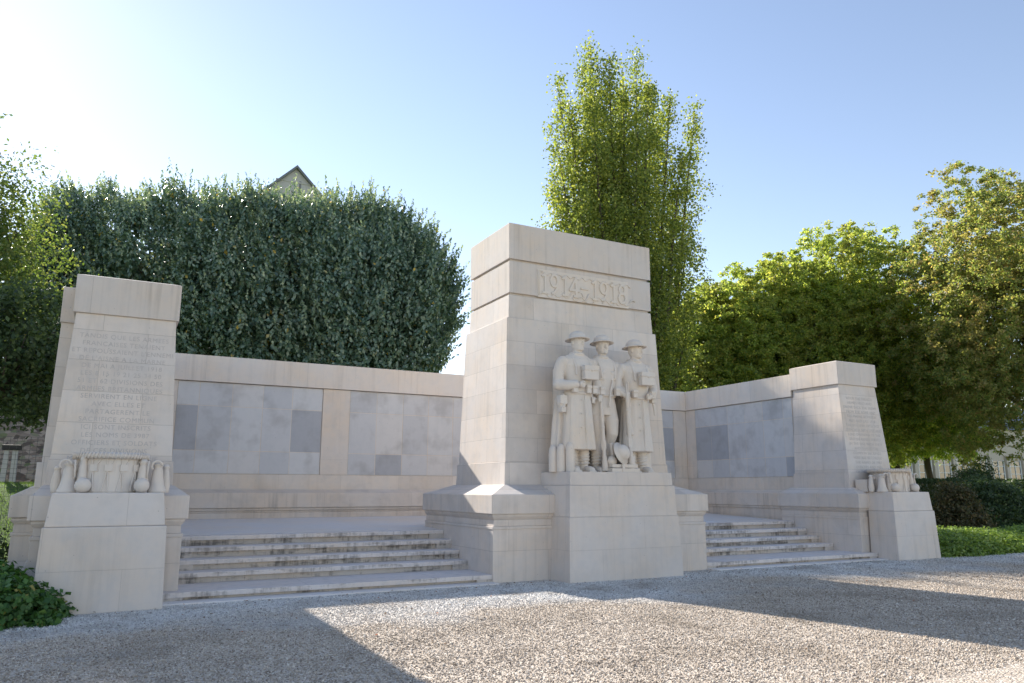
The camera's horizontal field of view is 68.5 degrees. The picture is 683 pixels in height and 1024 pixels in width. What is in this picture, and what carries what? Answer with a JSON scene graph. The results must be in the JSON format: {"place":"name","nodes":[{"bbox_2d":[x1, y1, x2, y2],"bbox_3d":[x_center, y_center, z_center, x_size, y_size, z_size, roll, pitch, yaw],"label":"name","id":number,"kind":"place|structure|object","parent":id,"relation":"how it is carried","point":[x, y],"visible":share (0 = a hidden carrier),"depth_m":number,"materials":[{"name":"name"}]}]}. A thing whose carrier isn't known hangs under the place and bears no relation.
{"place":"outdoors","nodes":[
{"label":"outdoors","id":0,"kind":"place"},
{"bbox_2d":[0,113,12,172],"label":"lime tree","id":1,"kind":"object","parent":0,"point":[2,117],"visible":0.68,"depth_m":32.47,"materials":[{"name":"green plant"}]},
{"bbox_2d":[0,481,33,561],"bbox_3d":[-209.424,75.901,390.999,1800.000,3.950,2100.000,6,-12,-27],"label":"ground","id":2,"kind":"structure","parent":0,"point":[12,491],"depth_m":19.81,"materials":[{"name":"green plant"}]},
{"bbox_2d":[0,445,21,483],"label":"window","id":3,"kind":"structure","parent":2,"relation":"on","point":[3,473],"depth_m":22.96,"materials":[{"name":"stone"}]},
{"bbox_2d":[0,436,44,553],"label":"wire fence","id":4,"kind":"object","parent":2,"relation":"on","point":[5,534],"visible":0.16,"depth_m":16.20,"materials":[{"name":"grey metal"}]},
{"bbox_2d":[0,388,49,416],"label":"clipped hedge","id":5,"kind":"object","parent":2,"relation":"on","point":[14,397],"visible":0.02,"depth_m":27.91,"materials":[{"name":"green plant"}]},
{"bbox_2d":[0,275,62,441],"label":"broadleaf tree","id":6,"kind":"object","parent":2,"relation":"on","point":[33,361],"visible":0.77,"depth_m":15.47,"materials":[{"name":"green plant"}]},
{"bbox_2d":[0,138,101,342],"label":"birch tree","id":7,"kind":"object","parent":2,"relation":"on","point":[7,261],"visible":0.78,"depth_m":22.04,"materials":[{"name":"green plant"}]},
{"bbox_2d":[5,179,121,389],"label":"lime tree","id":8,"kind":"object","parent":2,"relation":"on","point":[85,238],"visible":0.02,"depth_m":40.62,"materials":[{"name":"green plant"}]},
{"bbox_2d":[0,169,210,385],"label":"lime tree","id":9,"kind":"object","parent":2,"relation":"on","point":[87,201],"visible":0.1,"depth_m":40.87,"materials":[{"name":"green plant"}]},
{"bbox_2d":[69,157,284,357],"bbox_3d":[-18.190,-2.104,42.310,11.941,15.748,10.029,6,-12,-27],"label":"lime tree","id":10,"kind":"object","parent":2,"relation":"on","point":[152,208],"visible":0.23,"depth_m":39.78,"materials":[{"name":"green plant"}]},
{"bbox_2d":[154,168,345,361],"bbox_3d":[-13.110,-2.049,40.999,12.280,15.142,10.256,6,-12,-27],"label":"lime tree","id":11,"kind":"object","parent":2,"relation":"on","point":[241,203],"visible":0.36,"depth_m":37.77,"materials":[{"name":"green plant"}]},
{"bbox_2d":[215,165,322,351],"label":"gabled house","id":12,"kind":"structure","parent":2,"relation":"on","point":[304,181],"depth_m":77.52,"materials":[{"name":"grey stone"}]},
{"bbox_2d":[215,173,444,368],"bbox_3d":[-9.684,-2.022,40.105,11.697,14.759,10.453,6,-12,-27],"label":"lime tree","id":13,"kind":"object","parent":2,"relation":"on","point":[315,214],"visible":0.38,"depth_m":36.90,"materials":[{"name":"green plant"}]},
{"bbox_2d":[291,186,472,372],"bbox_3d":[-6.535,-1.477,38.710,9.626,13.152,9.979,6,-12,-27],"label":"lime tree","id":14,"kind":"object","parent":2,"relation":"on","point":[429,349],"visible":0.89,"depth_m":35.76,"materials":[{"name":"green plant"}]},
{"bbox_2d":[181,513,775,534],"bbox_3d":[-0.297,4.690,18.046,14.800,0.929,3.780,6,-12,-27],"label":"landing","id":15,"kind":"object","parent":2,"relation":"on","point":[251,525],"visible":0.07,"depth_m":15.91,"materials":[{"name":"stone"}]},
{"bbox_2d":[172,353,688,518],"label":"screen wall","id":16,"kind":"structure","parent":15,"relation":"on","point":[256,438],"depth_m":18.44,"materials":[{"name":"stone"}]},
{"bbox_2d":[531,30,723,391],"bbox_3d":[5.950,-3.950,37.293,10.881,25.300,6.737,6,-12,-27],"label":"poplar tree","id":17,"kind":"object","parent":2,"relation":"on","point":[609,208],"visible":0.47,"depth_m":37.05,"materials":[{"name":"green plant"}]},
{"bbox_2d":[660,291,758,391],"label":"lime tree","id":18,"kind":"object","parent":2,"relation":"on","point":[715,360],"visible":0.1,"depth_m":43.45,"materials":[{"name":"green plant"}]},
{"bbox_2d":[685,375,794,519],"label":"return wall","id":19,"kind":"structure","parent":2,"relation":"on","point":[740,448],"depth_m":21.67,"materials":[{"name":"stone"}]},
{"bbox_2d":[683,280,804,389],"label":"lime tree","id":20,"kind":"object","parent":2,"relation":"on","point":[747,372],"visible":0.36,"depth_m":43.42,"materials":[{"name":"green plant"}]},
{"bbox_2d":[717,250,868,378],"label":"lime tree","id":21,"kind":"object","parent":2,"relation":"on","point":[767,269],"visible":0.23,"depth_m":44.27,"materials":[{"name":"green plant"}]},
{"bbox_2d":[761,220,918,468],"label":"lime tree","id":22,"kind":"object","parent":2,"relation":"on","point":[873,350],"visible":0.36,"depth_m":44.38,"materials":[{"name":"green plant"}]},
{"bbox_2d":[811,219,969,468],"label":"lime tree","id":23,"kind":"object","parent":2,"relation":"on","point":[909,314],"visible":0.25,"depth_m":45.22,"materials":[{"name":"green plant"}]},
{"bbox_2d":[882,326,1008,489],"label":"lime tree","id":24,"kind":"object","parent":2,"relation":"on","point":[928,468],"visible":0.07,"depth_m":46.91,"materials":[{"name":"green plant"}]},
{"bbox_2d":[874,160,1023,478],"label":"lime tree","id":25,"kind":"object","parent":2,"relation":"on","point":[992,368],"visible":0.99,"depth_m":39.16,"materials":[{"name":"green plant"}]},
{"bbox_2d":[928,477,999,529],"bbox_3d":[14.817,5.524,24.960,2.470,2.070,2.658,-7,-13,31],"label":"garden shrub","id":26,"kind":"object","parent":2,"relation":"on","point":[954,503],"visible":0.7,"depth_m":24.59,"materials":[{"name":"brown plant"}]},
{"bbox_2d":[915,477,1023,505],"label":"clipped hedge","id":27,"kind":"object","parent":2,"relation":"on","point":[923,482],"visible":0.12,"depth_m":36.71,"materials":[{"name":"green plant"}]},
{"bbox_2d":[941,458,1001,484],"bbox_3d":[19.662,6.382,31.697,3.308,2.985,3.061,6,-12,-27],"label":"garden shrub","id":28,"kind":"object","parent":2,"relation":"on","point":[963,473],"visible":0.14,"depth_m":31.92,"materials":[{"name":"green plant"}]},
{"bbox_2d":[937,525,1023,557],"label":"ground cover","id":29,"kind":"object","parent":2,"relation":"on","point":[955,541],"visible":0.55,"depth_m":19.00,"materials":[{"name":"green plant"}]},
{"bbox_2d":[948,471,1023,528],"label":"garden shrub","id":30,"kind":"object","parent":2,"relation":"on","point":[1005,498],"visible":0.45,"depth_m":26.40,"materials":[{"name":"green plant"}]},
{"bbox_2d":[992,523,1023,533],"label":"ground cover","id":31,"kind":"object","parent":2,"relation":"on","point":[1018,528],"visible":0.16,"depth_m":21.80,"materials":[{"name":"green plant"}]},
{"bbox_2d":[993,476,1023,522],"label":"garden shrub","id":32,"kind":"object","parent":2,"relation":"on","point":[1020,483],"visible":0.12,"depth_m":28.27,"materials":[{"name":"green plant"}]},
{"bbox_2d":[0,416,46,481],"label":"stone wall","id":33,"kind":"structure","parent":0,"point":[37,435],"depth_m":25.39,"materials":[{"name":"grey stone"}]},
{"bbox_2d":[26,456,40,478],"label":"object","id":34,"kind":"structure","parent":33,"relation":"on","point":[30,477],"depth_m":24.11,"materials":[{"name":"stone"}]},
{"bbox_2d":[0,548,1023,682],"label":"gravel forecourt","id":35,"kind":"structure","parent":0,"point":[1011,673],"depth_m":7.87,"materials":[{"name":"grey gravel"}]},
{"bbox_2d":[0,527,9,561],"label":"evergreen shrub","id":36,"kind":"object","parent":35,"relation":"on","point":[3,551],"visible":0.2,"depth_m":12.43,"materials":[{"name":"green plant"}]},
{"bbox_2d":[0,559,77,630],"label":"shrub","id":37,"kind":"object","parent":35,"relation":"on","point":[24,600],"visible":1,"depth_m":9.02,"materials":[{"name":"green plant"}]},
{"bbox_2d":[7,274,189,614],"bbox_3d":[-6.284,1.442,11.654,2.367,4.830,3.434,6,-12,-27],"label":"memorial pylon","id":38,"kind":"object","parent":35,"relation":"on","point":[112,389],"visible":0.95,"depth_m":11.16,"materials":[{"name":"stone"}]},
{"bbox_2d":[50,452,169,492],"bbox_3d":[-5.634,1.857,10.630,1.496,0.549,0.991,6,-12,-27],"label":"drum trophy","id":39,"kind":"object","parent":38,"relation":"on","point":[105,472],"visible":1,"depth_m":10.27,"materials":[{"name":"stone"}]},
{"bbox_2d":[162,529,499,606],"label":"stone steps","id":40,"kind":"structure","parent":35,"relation":"on","point":[218,568],"depth_m":12.82,"materials":[{"name":"white stone"}]},
{"bbox_2d":[422,223,707,583],"bbox_3d":[1.190,1.063,15.884,4.920,7.220,3.950,6,-12,-27],"label":"memorial pylon","id":41,"kind":"object","parent":35,"relation":"on","point":[508,507],"visible":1,"depth_m":14.73,"materials":[{"name":"stone"}]},
{"bbox_2d":[549,442,574,471],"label":"stone shells","id":42,"kind":"object","parent":41,"relation":"on","point":[561,458],"visible":0.97,"depth_m":13.79,"materials":[{"name":"stone"}]},
{"bbox_2d":[550,331,607,471],"bbox_3d":[1.140,1.132,14.317,1.126,2.682,0.982,-8,-13,34],"label":"soldier statue","id":43,"kind":"object","parent":41,"relation":"on","point":[576,383],"visible":0.88,"depth_m":14.09,"materials":[{"name":"stone"}]},
{"bbox_2d":[588,335,633,471],"bbox_3d":[1.676,1.229,14.810,1.034,2.682,1.041,6,-12,-27],"label":"soldier statue","id":44,"kind":"object","parent":41,"relation":"on","point":[609,392],"visible":0.52,"depth_m":14.48,"materials":[{"name":"stone"}]},
{"bbox_2d":[606,443,639,471],"bbox_3d":[2.067,2.204,14.263,0.640,0.555,0.355,6,-12,-27],"label":"stone sculpture","id":45,"kind":"object","parent":41,"relation":"on","point":[613,466],"visible":0.9,"depth_m":14.10,"materials":[{"name":"stone"}]},
{"bbox_2d":[613,442,629,463],"bbox_3d":[2.088,2.110,14.175,0.256,0.420,0.450,-8,-14,36],"label":"stone helmet","id":46,"kind":"object","parent":45,"relation":"on","point":[622,452],"visible":1,"depth_m":14.07,"materials":[{"name":"stone"}]},
{"bbox_2d":[614,339,657,472],"bbox_3d":[2.442,1.283,14.977,0.954,2.641,1.122,0,-11,2],"label":"soldier statue","id":47,"kind":"object","parent":41,"relation":"on","point":[636,373],"visible":0.81,"depth_m":14.72,"materials":[{"name":"stone"}]},
{"bbox_2d":[705,520,888,570],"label":"stone steps","id":48,"kind":"structure","parent":35,"relation":"on","point":[733,545],"depth_m":17.50,"materials":[{"name":"white stone"}]},
{"bbox_2d":[777,361,940,560],"bbox_3d":[8.783,2.985,19.424,2.367,4.830,3.434,6,-12,-27],"label":"memorial pylon","id":49,"kind":"object","parent":35,"relation":"on","point":[839,445],"visible":0.96,"depth_m":18.90,"materials":[{"name":"stone"}]},
{"bbox_2d":[855,468,919,491],"bbox_3d":[9.175,3.373,18.268,1.496,0.549,0.991,6,-12,-27],"label":"drum trophy","id":50,"kind":"object","parent":49,"relation":"on","point":[892,480],"visible":0.99,"depth_m":17.91,"materials":[{"name":"stone"}]},
{"bbox_2d":[0,0,1023,406],"label":"sky","id":51,"kind":"structure","parent":0,"point":[814,112],"materials":[{"name":"blue"}]},
{"bbox_2d":[93,553,1014,672],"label":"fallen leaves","id":52,"kind":"object","parent":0,"point":[563,596],"visible":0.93,"depth_m":11.38,"materials":[{"name":"brown plant"}]},
{"bbox_2d":[900,410,1023,490],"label":"building","id":53,"kind":"structure","parent":0,"point":[943,470],"depth_m":80.24,"materials":[{"name":"stone"}]},
{"bbox_2d":[900,462,912,473],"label":"window","id":54,"kind":"structure","parent":53,"relation":"in","point":[910,467],"depth_m":73.63,"materials":[{"name":"white glass"}]},
{"bbox_2d":[918,458,932,489],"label":"window","id":55,"kind":"structure","parent":53,"relation":"in","point":[922,473],"depth_m":74.48,"materials":[{"name":"white glass"}]},
{"bbox_2d":[937,459,951,490],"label":"window","id":56,"kind":"structure","parent":53,"relation":"in","point":[944,468],"depth_m":76.08,"materials":[{"name":"white glass"}]},
{"bbox_2d":[956,459,969,477],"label":"window","id":57,"kind":"structure","parent":53,"relation":"in","point":[959,466],"depth_m":77.39,"materials":[{"name":"grey glass"}]},
{"bbox_2d":[976,460,987,475],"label":"window","id":58,"kind":"structure","parent":53,"relation":"in","point":[976,460],"depth_m":79.19,"materials":[{"name":"grey glass"}]},
{"bbox_2d":[992,460,1005,478],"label":"window","id":59,"kind":"structure","parent":53,"relation":"in","point":[1001,467],"depth_m":80.49,"materials":[{"name":"white glass"}]},
{"bbox_2d":[1009,461,1022,479],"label":"window","id":60,"kind":"structure","parent":53,"relation":"in","point":[1016,471],"depth_m":81.82,"materials":[{"name":"white glass"}]}
]}

